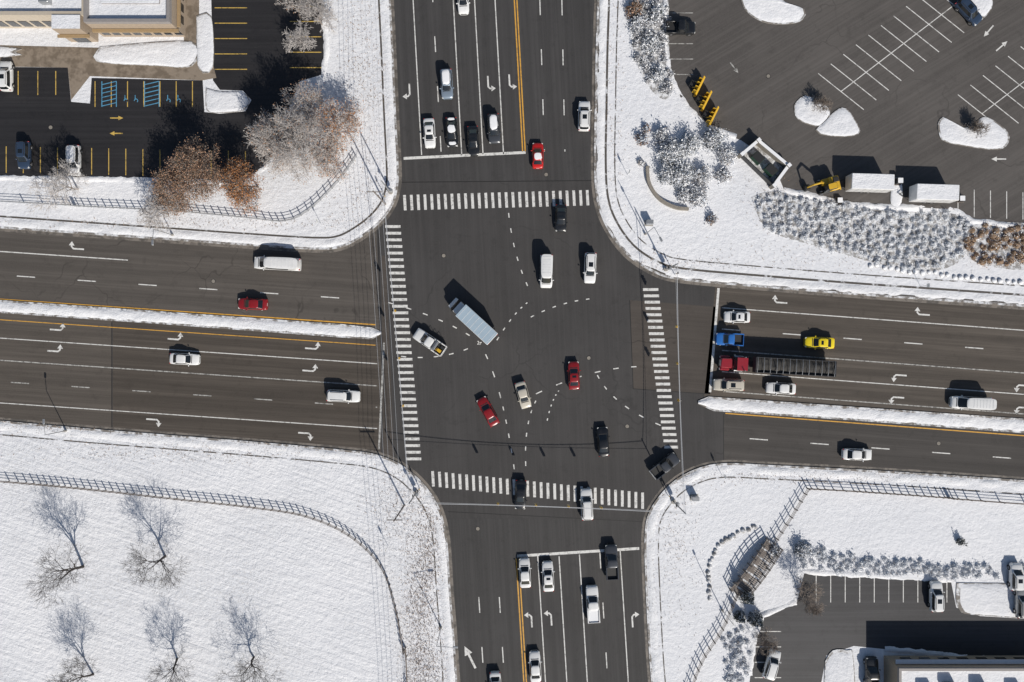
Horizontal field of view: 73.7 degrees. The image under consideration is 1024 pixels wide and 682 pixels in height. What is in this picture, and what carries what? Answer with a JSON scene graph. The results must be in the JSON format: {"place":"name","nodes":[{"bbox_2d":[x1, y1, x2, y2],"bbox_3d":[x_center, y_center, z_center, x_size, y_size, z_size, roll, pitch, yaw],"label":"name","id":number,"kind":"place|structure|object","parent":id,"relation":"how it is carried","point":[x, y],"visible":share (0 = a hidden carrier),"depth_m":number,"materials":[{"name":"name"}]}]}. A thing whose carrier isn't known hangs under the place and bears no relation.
{"place":"outdoors","nodes":[
{"label":"outdoors","id":0,"kind":"place"},
{"bbox_2d":[0,0,185,41],"bbox_3d":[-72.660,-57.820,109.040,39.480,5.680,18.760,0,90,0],"label":"restaurant building","id":1,"kind":"structure","parent":0,"point":[80,20],"depth_m":107.84,"materials":[{"name":"beige paint"}]},
{"bbox_2d":[0,0,323,179],"bbox_3d":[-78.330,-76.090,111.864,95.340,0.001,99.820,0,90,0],"label":"parking lot","id":2,"kind":"structure","parent":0,"point":[156,133],"depth_m":111.86,"materials":[{"name":"black asphalt"}]},
{"bbox_2d":[0,61,15,91],"bbox_3d":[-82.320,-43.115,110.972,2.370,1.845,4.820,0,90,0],"label":"suv car","id":3,"kind":"object","parent":2,"relation":"on","point":[7,69],"visible":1,"depth_m":110.73,"materials":[{"name":"white metal"}]},
{"bbox_2d":[15,141,33,168],"bbox_3d":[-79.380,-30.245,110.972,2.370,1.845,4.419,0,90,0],"label":"suv car","id":4,"kind":"object","parent":2,"relation":"on","point":[23,151],"visible":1,"depth_m":110.65,"materials":[{"name":"blue metal"}]},
{"bbox_2d":[66,145,82,175],"bbox_3d":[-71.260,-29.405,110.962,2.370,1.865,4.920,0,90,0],"label":"suv car","id":5,"kind":"object","parent":2,"relation":"on","point":[74,153],"visible":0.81,"depth_m":110.43,"materials":[{"name":"white metal"}]},
{"bbox_2d":[6,7,320,177],"bbox_3d":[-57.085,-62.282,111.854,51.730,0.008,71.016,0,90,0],"label":"parking stall lines","id":6,"kind":"object","parent":2,"relation":"on","point":[144,97],"visible":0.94,"depth_m":111.86,"materials":[{"name":"yellow paint"}]},
{"bbox_2d":[0,0,398,249],"bbox_3d":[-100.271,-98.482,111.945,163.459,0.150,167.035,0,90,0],"label":"snowy verge","id":7,"kind":"structure","parent":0,"point":[284,197],"depth_m":111.87,"materials":[{"name":"white snow"}]},
{"bbox_2d":[25,159,89,214],"bbox_3d":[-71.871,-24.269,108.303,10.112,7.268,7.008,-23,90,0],"label":"deciduous tree","id":8,"kind":"object","parent":7,"relation":"on","point":[63,178],"visible":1,"depth_m":107.30,"materials":[{"name":"grey plant"}]},
{"bbox_2d":[0,45,215,99],"bbox_3d":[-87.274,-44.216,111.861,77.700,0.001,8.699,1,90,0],"label":"patio","id":9,"kind":"structure","parent":7,"relation":"on","point":[82,64],"depth_m":111.86,"materials":[{"name":"concrete"}]},
{"bbox_2d":[93,41,196,67],"bbox_3d":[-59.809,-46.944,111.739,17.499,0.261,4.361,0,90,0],"label":"snowy island","id":10,"kind":"structure","parent":9,"relation":"on","point":[178,54],"depth_m":111.66,"materials":[{"name":"snow"}]},
{"bbox_2d":[136,185,180,233],"bbox_3d":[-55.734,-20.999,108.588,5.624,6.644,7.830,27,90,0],"label":"deciduous tree","id":11,"kind":"object","parent":7,"relation":"on","point":[152,210],"visible":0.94,"depth_m":107.24,"materials":[{"name":"grey plant"}]},
{"bbox_2d":[147,166,198,219],"bbox_3d":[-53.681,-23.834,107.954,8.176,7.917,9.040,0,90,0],"label":"deciduous tree","id":12,"kind":"object","parent":7,"relation":"on","point":[159,187],"visible":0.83,"depth_m":106.75,"materials":[{"name":"brown plant"}]},
{"bbox_2d":[0,155,356,221],"bbox_3d":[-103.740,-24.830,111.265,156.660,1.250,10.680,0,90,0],"label":"rail fence","id":13,"kind":"object","parent":7,"relation":"on","point":[333,185],"visible":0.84,"depth_m":111.09,"materials":[{"name":"metal"}]},
{"bbox_2d":[184,0,198,43],"bbox_3d":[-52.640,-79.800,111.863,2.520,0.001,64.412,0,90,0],"label":"patio","id":14,"kind":"structure","parent":7,"relation":"on","point":[192,9],"depth_m":111.86,"materials":[{"name":"concrete"}]},
{"bbox_2d":[164,134,224,207],"bbox_3d":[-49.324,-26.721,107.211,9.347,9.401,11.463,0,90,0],"label":"deciduous tree","id":15,"kind":"object","parent":7,"relation":"on","point":[205,174],"visible":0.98,"depth_m":105.70,"materials":[{"name":"brown plant"}]},
{"bbox_2d":[196,12,213,72],"bbox_3d":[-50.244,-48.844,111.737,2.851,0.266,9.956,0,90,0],"label":"snowy island","id":16,"kind":"structure","parent":7,"relation":"on","point":[205,42],"depth_m":111.67,"materials":[{"name":"snow"}]},
{"bbox_2d":[205,88,249,112],"bbox_3d":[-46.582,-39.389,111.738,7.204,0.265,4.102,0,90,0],"label":"snowy island","id":17,"kind":"structure","parent":7,"relation":"on","point":[224,101],"depth_m":111.67,"materials":[{"name":"snow"}]},
{"bbox_2d":[219,155,267,214],"bbox_3d":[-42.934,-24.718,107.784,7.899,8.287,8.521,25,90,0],"label":"deciduous tree","id":18,"kind":"object","parent":7,"relation":"on","point":[231,172],"visible":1,"depth_m":107.17,"materials":[{"name":"brown plant"}]},
{"bbox_2d":[242,102,317,178],"bbox_3d":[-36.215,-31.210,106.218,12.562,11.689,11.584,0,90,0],"label":"deciduous tree","id":19,"kind":"object","parent":7,"relation":"on","point":[265,126],"visible":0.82,"depth_m":105.28,"materials":[{"name":"grey plant"}]},
{"bbox_2d":[282,20,316,52],"bbox_3d":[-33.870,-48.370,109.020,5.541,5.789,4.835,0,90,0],"label":"deciduous tree","id":20,"kind":"object","parent":7,"relation":"on","point":[295,36],"visible":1,"depth_m":108.36,"materials":[{"name":"grey plant"}]},
{"bbox_2d":[279,78,324,123],"bbox_3d":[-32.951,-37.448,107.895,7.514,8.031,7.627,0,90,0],"label":"deciduous tree","id":21,"kind":"object","parent":7,"relation":"on","point":[318,98],"visible":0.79,"depth_m":106.94,"materials":[{"name":"grey plant"}]},
{"bbox_2d":[263,94,341,184],"bbox_3d":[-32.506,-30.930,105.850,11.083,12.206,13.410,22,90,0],"label":"deciduous tree","id":22,"kind":"object","parent":7,"relation":"on","point":[311,129],"visible":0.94,"depth_m":104.75,"materials":[{"name":"grey plant"}]},
{"bbox_2d":[299,0,336,32],"bbox_3d":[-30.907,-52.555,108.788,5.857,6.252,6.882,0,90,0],"label":"deciduous tree","id":23,"kind":"object","parent":7,"relation":"on","point":[324,10],"visible":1,"depth_m":108.10,"materials":[{"name":"grey plant"}]},
{"bbox_2d":[312,136,346,183],"bbox_3d":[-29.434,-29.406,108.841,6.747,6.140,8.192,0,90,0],"label":"deciduous tree","id":24,"kind":"object","parent":7,"relation":"on","point":[329,168],"visible":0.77,"depth_m":108.62,"materials":[{"name":"grey plant"}]},
{"bbox_2d":[308,96,364,150],"bbox_3d":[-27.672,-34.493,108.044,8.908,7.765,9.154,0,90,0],"label":"deciduous tree","id":25,"kind":"object","parent":7,"relation":"on","point":[348,121],"visible":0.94,"depth_m":106.99,"materials":[{"name":"grey plant"}]},
{"bbox_3d":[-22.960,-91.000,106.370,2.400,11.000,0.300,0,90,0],"label":"utility pole","id":26,"kind":"object","parent":7,"relation":"on","visible":0},
{"bbox_2d":[360,0,413,681],"bbox_3d":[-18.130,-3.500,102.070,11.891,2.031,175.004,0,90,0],"label":"power line","id":27,"kind":"object","parent":26,"relation":"attached to","point":[386,339],"visible":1,"depth_m":102.58,"materials":[{"name":"metal"}]},
{"bbox_2d":[0,420,456,681],"bbox_3d":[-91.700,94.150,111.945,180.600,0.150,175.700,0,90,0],"label":"snowy verge","id":28,"kind":"structure","parent":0,"point":[297,598],"depth_m":111.87,"materials":[{"name":"white snow"}]},
{"bbox_2d":[24,539,89,611],"bbox_3d":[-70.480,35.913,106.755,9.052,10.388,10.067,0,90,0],"label":"bare tree","id":29,"kind":"object","parent":28,"relation":"on","point":[47,570],"visible":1,"depth_m":105.61,"materials":[{"name":"grey plant"}]},
{"bbox_2d":[47,650,98,681],"bbox_3d":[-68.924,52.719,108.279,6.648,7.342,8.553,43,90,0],"label":"bare tree","id":30,"kind":"object","parent":28,"relation":"on","point":[76,676],"visible":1,"depth_m":107.64,"materials":[{"name":"grey plant"}]},
{"bbox_2d":[119,534,191,596],"bbox_3d":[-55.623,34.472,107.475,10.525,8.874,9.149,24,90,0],"label":"bare tree","id":31,"kind":"object","parent":28,"relation":"on","point":[155,562],"visible":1,"depth_m":106.54,"materials":[{"name":"grey plant"}]},
{"bbox_2d":[0,481,407,681],"bbox_3d":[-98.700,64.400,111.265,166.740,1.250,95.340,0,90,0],"label":"rail fence","id":32,"kind":"object","parent":28,"relation":"on","point":[280,510],"visible":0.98,"depth_m":111.09,"materials":[{"name":"grey wood"}]},
{"bbox_2d":[214,651,284,681],"bbox_3d":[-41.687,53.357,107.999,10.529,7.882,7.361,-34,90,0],"label":"bare tree","id":33,"kind":"object","parent":28,"relation":"on","point":[249,667],"visible":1,"depth_m":107.92,"materials":[{"name":"grey plant"}]},
{"bbox_2d":[1,0,976,681],"bbox_3d":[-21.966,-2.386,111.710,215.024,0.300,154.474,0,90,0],"label":"dry weeds","id":34,"kind":"object","parent":28,"relation":"on","point":[421,482],"visible":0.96,"depth_m":111.80,"materials":[{"name":"plant"}]},
{"bbox_2d":[0,0,1023,681],"bbox_3d":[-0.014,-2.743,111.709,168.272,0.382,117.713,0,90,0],"label":"snow bank","id":35,"kind":"structure","parent":0,"point":[414,482],"depth_m":111.81,"materials":[{"name":"white snow"}]},
{"bbox_2d":[112,181,1023,518],"bbox_3d":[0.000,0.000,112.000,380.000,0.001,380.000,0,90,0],"label":"road","id":36,"kind":"structure","parent":0,"point":[482,267],"depth_m":112.00,"materials":[{"name":"black asphalt"}]},
{"bbox_2d":[0,313,111,426],"bbox_3d":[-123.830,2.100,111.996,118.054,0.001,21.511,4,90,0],"label":"road west leg","id":37,"kind":"object","parent":36,"relation":"on","point":[50,385],"visible":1,"depth_m":112.00,"materials":[{"name":"concrete"}]},
{"bbox_2d":[0,230,380,330],"bbox_3d":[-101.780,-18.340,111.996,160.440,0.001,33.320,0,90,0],"label":"road west leg","id":38,"kind":"object","parent":36,"relation":"on","point":[179,275],"visible":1,"depth_m":112.00,"materials":[{"name":"concrete"}]},
{"bbox_2d":[254,255,301,270],"bbox_3d":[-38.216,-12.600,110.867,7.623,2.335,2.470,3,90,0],"label":"van","id":39,"kind":"object","parent":38,"relation":"on","point":[278,263],"visible":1,"depth_m":109.75,"materials":[{"name":"white metal"}]},
{"bbox_2d":[0,300,380,338],"bbox_3d":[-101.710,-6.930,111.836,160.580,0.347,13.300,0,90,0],"label":"median","id":40,"kind":"object","parent":36,"relation":"on","point":[206,320],"visible":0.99,"depth_m":111.81,"materials":[{"name":"concrete"}]},
{"bbox_2d":[113,321,380,451],"bbox_3d":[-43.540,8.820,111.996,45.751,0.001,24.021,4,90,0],"label":"road west leg","id":41,"kind":"object","parent":36,"relation":"on","point":[229,397],"visible":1,"depth_m":112.00,"materials":[{"name":"concrete"}]},
{"bbox_2d":[326,389,360,403],"bbox_3d":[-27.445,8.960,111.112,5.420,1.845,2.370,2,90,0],"label":"suv car","id":42,"kind":"object","parent":41,"relation":"on","point":[336,395],"visible":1,"depth_m":110.58,"materials":[{"name":"white metal"}]},
{"bbox_2d":[381,256,393,456],"bbox_3d":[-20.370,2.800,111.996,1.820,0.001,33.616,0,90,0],"label":"asphalt patch","id":43,"kind":"object","parent":36,"relation":"on","point":[387,418],"visible":0.83,"depth_m":112.00,"materials":[{"name":"grey asphalt"}]},
{"bbox_2d":[385,225,420,459],"bbox_3d":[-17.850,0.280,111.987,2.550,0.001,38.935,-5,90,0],"label":"crosswalk","id":44,"kind":"structure","parent":36,"relation":"on","point":[404,339],"depth_m":111.99,"materials":[{"name":"white paint"}]},
{"bbox_2d":[111,180,723,521],"bbox_3d":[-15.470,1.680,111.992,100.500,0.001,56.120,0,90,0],"label":"pavement seam","id":45,"kind":"object","parent":36,"relation":"on","point":[380,323],"visible":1,"depth_m":111.99,"materials":[{"name":"black asphalt"}]},
{"bbox_2d":[413,328,447,355],"bbox_3d":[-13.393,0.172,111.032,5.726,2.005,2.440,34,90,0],"label":"pickup truck","id":46,"kind":"object","parent":36,"relation":"on","point":[429,341],"visible":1,"depth_m":110.84,"materials":[{"name":"white metal"}]},
{"bbox_2d":[449,298,497,344],"bbox_3d":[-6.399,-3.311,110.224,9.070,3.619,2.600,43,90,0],"label":"box truck","id":47,"kind":"object","parent":36,"relation":"on","point":[476,324],"visible":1,"depth_m":108.43,"materials":[{"name":"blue metal"}]},
{"bbox_2d":[394,0,593,180],"bbox_3d":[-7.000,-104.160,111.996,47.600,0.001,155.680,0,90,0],"label":"road north leg","id":48,"kind":"object","parent":36,"relation":"on","point":[551,31],"visible":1,"depth_m":112.00,"materials":[{"name":"concrete"}]},
{"bbox_2d":[439,69,453,99],"bbox_3d":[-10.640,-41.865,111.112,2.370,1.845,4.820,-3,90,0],"label":"suv car","id":49,"kind":"object","parent":48,"relation":"on","point":[446,80],"visible":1,"depth_m":110.66,"materials":[{"name":"white metal"}]},
{"bbox_2d":[487,113,500,143],"bbox_3d":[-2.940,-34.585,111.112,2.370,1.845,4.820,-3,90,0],"label":"suv car","id":50,"kind":"object","parent":48,"relation":"on","point":[494,132],"visible":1,"depth_m":110.55,"materials":[{"name":"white metal"}]},
{"bbox_2d":[577,101,591,131],"bbox_3d":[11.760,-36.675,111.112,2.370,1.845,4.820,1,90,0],"label":"suv car","id":51,"kind":"object","parent":48,"relation":"on","point":[583,110],"visible":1,"depth_m":110.54,"materials":[{"name":"white metal"}]},
{"bbox_2d":[403,190,588,209],"bbox_3d":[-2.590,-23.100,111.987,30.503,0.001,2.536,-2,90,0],"label":"crosswalk","id":52,"kind":"structure","parent":36,"relation":"on","point":[492,200],"depth_m":111.99,"materials":[{"name":"white paint"}]},
{"bbox_2d":[0,0,1023,681],"bbox_3d":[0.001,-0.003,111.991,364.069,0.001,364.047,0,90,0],"label":"gutter","id":53,"kind":"object","parent":36,"relation":"on","point":[382,222],"visible":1,"depth_m":111.99,"materials":[{"name":"concrete"}]},
{"bbox_2d":[0,0,1023,681],"bbox_3d":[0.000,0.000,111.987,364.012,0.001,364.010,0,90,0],"label":"lane markings","id":54,"kind":"object","parent":36,"relation":"on","point":[498,338],"visible":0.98,"depth_m":111.99,"materials":[{"name":"white paint"}]},
{"bbox_2d":[0,0,1023,681],"bbox_3d":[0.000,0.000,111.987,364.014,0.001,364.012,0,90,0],"label":"line","id":55,"kind":"object","parent":36,"relation":"on","point":[374,324],"visible":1,"depth_m":111.99,"materials":[{"name":"yellow paint"}]},
{"bbox_2d":[431,471,643,508],"bbox_3d":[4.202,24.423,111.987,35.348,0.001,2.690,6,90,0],"label":"crosswalk","id":56,"kind":"structure","parent":36,"relation":"on","point":[534,489],"depth_m":111.99,"materials":[{"name":"white paint"}]},
{"bbox_2d":[540,254,553,287],"bbox_3d":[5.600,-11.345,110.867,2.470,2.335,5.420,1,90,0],"label":"van","id":57,"kind":"object","parent":36,"relation":"on","point":[546,271],"visible":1,"depth_m":109.76,"materials":[{"name":"white metal"}]},
{"bbox_2d":[447,519,647,681],"bbox_3d":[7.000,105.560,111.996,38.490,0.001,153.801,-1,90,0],"label":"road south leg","id":58,"kind":"object","parent":36,"relation":"on","point":[484,557],"visible":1,"depth_m":112.00,"materials":[{"name":"concrete"}]},
{"bbox_2d":[528,650,541,681],"bbox_3d":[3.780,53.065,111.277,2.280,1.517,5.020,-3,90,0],"label":"sedan car","id":59,"kind":"object","parent":58,"relation":"on","point":[535,661],"visible":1,"depth_m":110.96,"materials":[{"name":"white metal"}]},
{"bbox_2d":[585,584,599,623],"bbox_3d":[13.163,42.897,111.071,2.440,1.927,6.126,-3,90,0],"label":"pickup truck","id":60,"kind":"object","parent":58,"relation":"on","point":[592,603],"visible":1,"depth_m":110.88,"materials":[{"name":"white metal"}]},
{"bbox_2d":[604,543,618,579],"bbox_3d":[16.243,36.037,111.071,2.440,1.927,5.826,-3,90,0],"label":"pickup truck","id":61,"kind":"object","parent":58,"relation":"on","point":[611,563],"visible":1,"depth_m":110.88,"materials":[{"name":"black metal"}]},
{"bbox_2d":[579,488,593,520],"bbox_3d":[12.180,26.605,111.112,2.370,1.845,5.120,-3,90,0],"label":"pickup truck","id":62,"kind":"object","parent":36,"relation":"on","point":[586,499],"visible":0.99,"depth_m":110.57,"materials":[{"name":"white metal"}]},
{"bbox_2d":[583,252,596,283],"bbox_3d":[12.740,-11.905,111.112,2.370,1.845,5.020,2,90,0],"label":"suv car","id":63,"kind":"object","parent":36,"relation":"on","point":[589,272],"visible":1,"depth_m":110.62,"materials":[{"name":"white metal"}]},
{"bbox_2d":[643,288,677,447],"bbox_3d":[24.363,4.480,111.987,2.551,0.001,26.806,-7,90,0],"label":"crosswalk","id":64,"kind":"structure","parent":36,"relation":"on","point":[659,358],"depth_m":111.99,"materials":[{"name":"white paint"}]},
{"bbox_2d":[649,452,679,479],"bbox_3d":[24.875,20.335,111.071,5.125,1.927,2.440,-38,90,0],"label":"pickup truck","id":65,"kind":"object","parent":36,"relation":"on","point":[664,465],"visible":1,"depth_m":110.90,"materials":[{"name":"black metal"}]},
{"bbox_2d":[630,300,715,392],"bbox_3d":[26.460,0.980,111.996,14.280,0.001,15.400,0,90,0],"label":"asphalt patch","id":66,"kind":"object","parent":36,"relation":"on","point":[694,323],"visible":1,"depth_m":112.00,"materials":[{"name":"grey asphalt"}]},
{"bbox_2d":[698,396,1023,432],"bbox_3d":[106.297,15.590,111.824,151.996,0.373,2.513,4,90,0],"label":"median","id":67,"kind":"object","parent":36,"relation":"on","point":[935,419],"visible":1,"depth_m":111.81,"materials":[{"name":"concrete"}]},
{"bbox_2d":[703,287,1023,432],"bbox_3d":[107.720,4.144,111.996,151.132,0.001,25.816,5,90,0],"label":"road east leg","id":68,"kind":"object","parent":36,"relation":"on","point":[885,340],"visible":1,"depth_m":112.00,"materials":[{"name":"concrete"}]},
{"bbox_2d":[712,378,743,391],"bbox_3d":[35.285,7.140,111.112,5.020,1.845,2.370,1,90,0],"label":"suv car","id":69,"kind":"object","parent":68,"relation":"on","point":[720,384],"visible":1,"depth_m":110.59,"materials":[{"name":"beige metal"}]},
{"bbox_2d":[715,332,743,345],"bbox_3d":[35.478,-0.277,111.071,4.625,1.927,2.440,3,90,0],"label":"pickup truck","id":70,"kind":"object","parent":68,"relation":"on","point":[732,339],"visible":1,"depth_m":110.87,"materials":[{"name":"blue metal"}]},
{"bbox_2d":[719,354,836,376],"bbox_3d":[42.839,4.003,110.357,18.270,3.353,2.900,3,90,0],"label":"truck","id":71,"kind":"object","parent":68,"relation":"on","point":[806,367],"visible":1,"depth_m":109.53,"materials":[{"name":"metal"}]},
{"bbox_2d":[949,395,996,409],"bbox_3d":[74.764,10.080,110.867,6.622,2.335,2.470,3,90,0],"label":"van","id":72,"kind":"object","parent":68,"relation":"on","point":[961,402],"visible":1,"depth_m":109.77,"materials":[{"name":"white metal"}]},
{"bbox_2d":[724,414,1023,476],"bbox_3d":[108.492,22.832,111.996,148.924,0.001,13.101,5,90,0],"label":"road east leg","id":73,"kind":"object","parent":36,"relation":"on","point":[789,441],"visible":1,"depth_m":112.00,"materials":[{"name":"concrete"}]},
{"bbox_2d":[594,0,1023,306],"bbox_3d":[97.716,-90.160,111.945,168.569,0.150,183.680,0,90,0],"label":"snowy verge","id":74,"kind":"structure","parent":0,"point":[640,104],"depth_m":111.87,"materials":[{"name":"white snow"}]},
{"bbox_2d":[0,0,1023,681],"bbox_3d":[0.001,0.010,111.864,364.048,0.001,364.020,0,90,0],"label":"kerb","id":75,"kind":"structure","parent":74,"relation":"on","point":[622,250],"depth_m":111.86,"materials":[{"name":"concrete"}]},
{"bbox_2d":[0,0,1023,681],"bbox_3d":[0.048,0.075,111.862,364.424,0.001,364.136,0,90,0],"label":"sidewalk edge","id":76,"kind":"object","parent":74,"relation":"on","point":[624,248],"visible":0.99,"depth_m":111.86,"materials":[{"name":"grey concrete"}]},
{"bbox_2d":[627,0,674,99],"bbox_3d":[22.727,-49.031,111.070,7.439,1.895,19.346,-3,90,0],"label":"shrub bed","id":77,"kind":"object","parent":74,"relation":"on","point":[663,89],"visible":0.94,"depth_m":111.67,"materials":[{"name":"white plant"}]},
{"bbox_2d":[652,136,687,167],"bbox_3d":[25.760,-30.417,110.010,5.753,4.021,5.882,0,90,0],"label":"frosted shrub","id":78,"kind":"object","parent":74,"relation":"on","point":[670,153],"visible":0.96,"depth_m":110.42,"materials":[{"name":"white plant"}]},
{"bbox_2d":[667,157,697,193],"bbox_3d":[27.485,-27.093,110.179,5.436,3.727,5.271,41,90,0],"label":"frosted shrub","id":79,"kind":"object","parent":74,"relation":"on","point":[683,176],"visible":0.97,"depth_m":110.41,"materials":[{"name":"white plant"}]},
{"bbox_2d":[698,125,728,152],"bbox_3d":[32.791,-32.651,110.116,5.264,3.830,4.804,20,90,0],"label":"frosted shrub","id":80,"kind":"object","parent":74,"relation":"on","point":[712,139],"visible":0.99,"depth_m":110.69,"materials":[{"name":"white plant"}]},
{"bbox_2d":[737,137,791,189],"bbox_3d":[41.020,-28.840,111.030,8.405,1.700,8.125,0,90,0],"label":"dumpster enclosure","id":81,"kind":"object","parent":74,"relation":"on","point":[778,162],"visible":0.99,"depth_m":111.33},
{"bbox_2d":[751,190,971,271],"bbox_3d":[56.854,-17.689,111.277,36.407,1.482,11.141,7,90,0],"label":"shrub bed","id":82,"kind":"object","parent":74,"relation":"on","point":[934,238],"visible":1,"depth_m":111.82,"materials":[{"name":"grey plant"}]},
{"bbox_2d":[960,220,1023,269],"bbox_3d":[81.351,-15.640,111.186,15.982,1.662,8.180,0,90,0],"label":"dry shrub bed","id":83,"kind":"object","parent":74,"relation":"on","point":[986,244],"visible":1,"depth_m":111.72,"materials":[{"name":"brown plant"}]},
{"bbox_2d":[644,463,1023,681],"bbox_3d":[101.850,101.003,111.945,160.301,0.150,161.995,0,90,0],"label":"snowy verge","id":84,"kind":"structure","parent":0,"point":[878,527],"depth_m":111.87,"materials":[{"name":"white snow"}]},
{"bbox_2d":[720,626,752,681],"bbox_3d":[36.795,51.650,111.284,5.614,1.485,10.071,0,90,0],"label":"shrub bed","id":85,"kind":"object","parent":84,"relation":"on","point":[736,655],"visible":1,"depth_m":111.53,"materials":[{"name":"white plant"}]},
{"bbox_2d":[729,537,783,601],"bbox_3d":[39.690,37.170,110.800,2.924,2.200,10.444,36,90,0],"label":"footbridge","id":86,"kind":"object","parent":84,"relation":"on","point":[746,573],"visible":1,"depth_m":110.91,"materials":[{"name":"brown wood"}]},
{"bbox_2d":[793,574,824,610],"bbox_3d":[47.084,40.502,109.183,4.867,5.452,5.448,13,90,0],"label":"young bare tree","id":87,"kind":"object","parent":84,"relation":"on","point":[810,597],"visible":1,"depth_m":108.58,"materials":[{"name":"grey plant"}]},
{"bbox_2d":[824,649,854,681],"bbox_3d":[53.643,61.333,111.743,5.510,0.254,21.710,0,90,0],"label":"snowy island","id":88,"kind":"structure","parent":84,"relation":"on","point":[839,665],"depth_m":111.68,"materials":[{"name":"snow"}]},
{"bbox_2d":[706,264,1023,600],"bbox_3d":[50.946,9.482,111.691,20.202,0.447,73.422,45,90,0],"label":"boulder row","id":89,"kind":"object","parent":84,"relation":"on","point":[914,271],"visible":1,"depth_m":111.61,"materials":[{"name":"stone"}]},
{"bbox_2d":[800,542,999,581],"bbox_3d":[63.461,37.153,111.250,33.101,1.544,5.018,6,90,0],"label":"shrub bed","id":90,"kind":"object","parent":84,"relation":"on","point":[945,573],"visible":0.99,"depth_m":111.56,"materials":[{"name":"grey plant"}]},
{"bbox_2d":[884,655,1023,681],"bbox_3d":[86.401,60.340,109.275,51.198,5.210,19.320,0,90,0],"label":"shop building","id":91,"kind":"structure","parent":84,"relation":"on","point":[966,668],"depth_m":107.88,"materials":[{"name":"beige paint"}]},
{"bbox_2d":[956,583,1016,617],"bbox_3d":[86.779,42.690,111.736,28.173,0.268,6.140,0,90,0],"label":"snowy island","id":92,"kind":"structure","parent":84,"relation":"on","point":[991,599],"depth_m":111.67,"materials":[{"name":"snow"}]},
{"bbox_2d":[1007,562,1023,590],"bbox_3d":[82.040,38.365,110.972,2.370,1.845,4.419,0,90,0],"label":"suv car","id":93,"kind":"object","parent":84,"relation":"on","point":[1015,582],"visible":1,"depth_m":110.69,"materials":[{"name":"white metal"}]},
{"bbox_2d":[668,0,1023,222],"bbox_3d":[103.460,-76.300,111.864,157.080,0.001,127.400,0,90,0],"label":"parking lot","id":94,"kind":"structure","parent":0,"point":[898,134],"depth_m":111.86,"materials":[{"name":"grey asphalt"}]},
{"bbox_2d":[665,19,694,35],"bbox_3d":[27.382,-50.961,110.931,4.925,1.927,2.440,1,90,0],"label":"pickup truck","id":95,"kind":"object","parent":94,"relation":"on","point":[682,27],"visible":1,"depth_m":110.75,"materials":[{"name":"black metal"}]},
{"bbox_2d":[741,0,805,23],"bbox_3d":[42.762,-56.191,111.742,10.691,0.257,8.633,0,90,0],"label":"snowy island","id":96,"kind":"structure","parent":94,"relation":"on","point":[775,11],"depth_m":111.67,"materials":[{"name":"snow"}]},
{"bbox_2d":[794,95,829,125],"bbox_3d":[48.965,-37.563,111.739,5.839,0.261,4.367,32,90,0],"label":"snowy island","id":97,"kind":"structure","parent":94,"relation":"on","point":[804,112],"depth_m":111.66,"materials":[{"name":"snow"}]},
{"bbox_2d":[803,175,840,194],"bbox_3d":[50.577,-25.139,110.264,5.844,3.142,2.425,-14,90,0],"label":"compact excavator","id":98,"kind":"object","parent":94,"relation":"on","point":[830,184],"visible":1,"depth_m":110.14,"materials":[{"name":"yellow metal"}]},
{"bbox_2d":[816,108,859,136],"bbox_3d":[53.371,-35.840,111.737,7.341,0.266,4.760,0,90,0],"label":"snowy island","id":99,"kind":"structure","parent":94,"relation":"on","point":[840,122],"depth_m":111.67,"materials":[{"name":"snow"}]},
{"bbox_2d":[669,0,1023,677],"bbox_3d":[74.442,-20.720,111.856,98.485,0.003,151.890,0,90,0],"label":"parking stall lines","id":100,"kind":"object","parent":94,"relation":"on","point":[974,190],"visible":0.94,"depth_m":111.86,"materials":[{"name":"white paint"}]},
{"bbox_2d":[840,173,894,192],"bbox_3d":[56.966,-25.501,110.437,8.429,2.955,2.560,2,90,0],"label":"cargo trailer","id":101,"kind":"object","parent":94,"relation":"on","point":[866,183],"visible":0.97,"depth_m":108.96,"materials":[{"name":"metal"}]},
{"bbox_2d":[899,184,959,203],"bbox_3d":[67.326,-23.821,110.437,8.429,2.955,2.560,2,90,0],"label":"cargo trailer","id":102,"kind":"object","parent":94,"relation":"on","point":[935,193],"visible":1,"depth_m":108.96,"materials":[{"name":"metal"}]},
{"bbox_2d":[953,0,982,26],"bbox_3d":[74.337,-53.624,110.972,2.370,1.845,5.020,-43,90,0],"label":"suv car","id":103,"kind":"object","parent":94,"relation":"on","point":[967,10],"visible":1,"depth_m":110.67,"materials":[{"name":"blue metal"}]},
{"bbox_2d":[938,117,1009,149],"bbox_3d":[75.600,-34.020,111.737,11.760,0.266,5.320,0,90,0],"label":"snowy island","id":104,"kind":"structure","parent":94,"relation":"on","point":[996,137],"depth_m":111.67,"materials":[{"name":"snow"}]},
{"bbox_2d":[863,656,880,681],"bbox_3d":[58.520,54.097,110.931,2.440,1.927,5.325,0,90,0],"label":"pickup truck","id":105,"kind":"object","parent":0,"point":[872,669],"visible":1,"depth_m":110.73,"materials":[{"name":"black metal"}]},
{"bbox_2d":[750,573,1023,681],"bbox_3d":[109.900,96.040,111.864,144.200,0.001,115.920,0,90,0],"label":"parking lot","id":106,"kind":"structure","parent":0,"point":[809,642],"depth_m":111.86,"materials":[{"name":"grey asphalt"}]},
{"bbox_2d":[761,648,780,680],"bbox_3d":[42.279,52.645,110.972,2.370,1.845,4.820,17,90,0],"label":"suv car","id":107,"kind":"object","parent":106,"relation":"on","point":[769,670],"visible":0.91,"depth_m":110.48,"materials":[{"name":"white metal"}]},
{"bbox_2d":[927,580,944,611],"bbox_3d":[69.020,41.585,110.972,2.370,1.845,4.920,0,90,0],"label":"suv car","id":108,"kind":"object","parent":106,"relation":"on","point":[935,603],"visible":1,"depth_m":110.63,"materials":[{"name":"white metal"}]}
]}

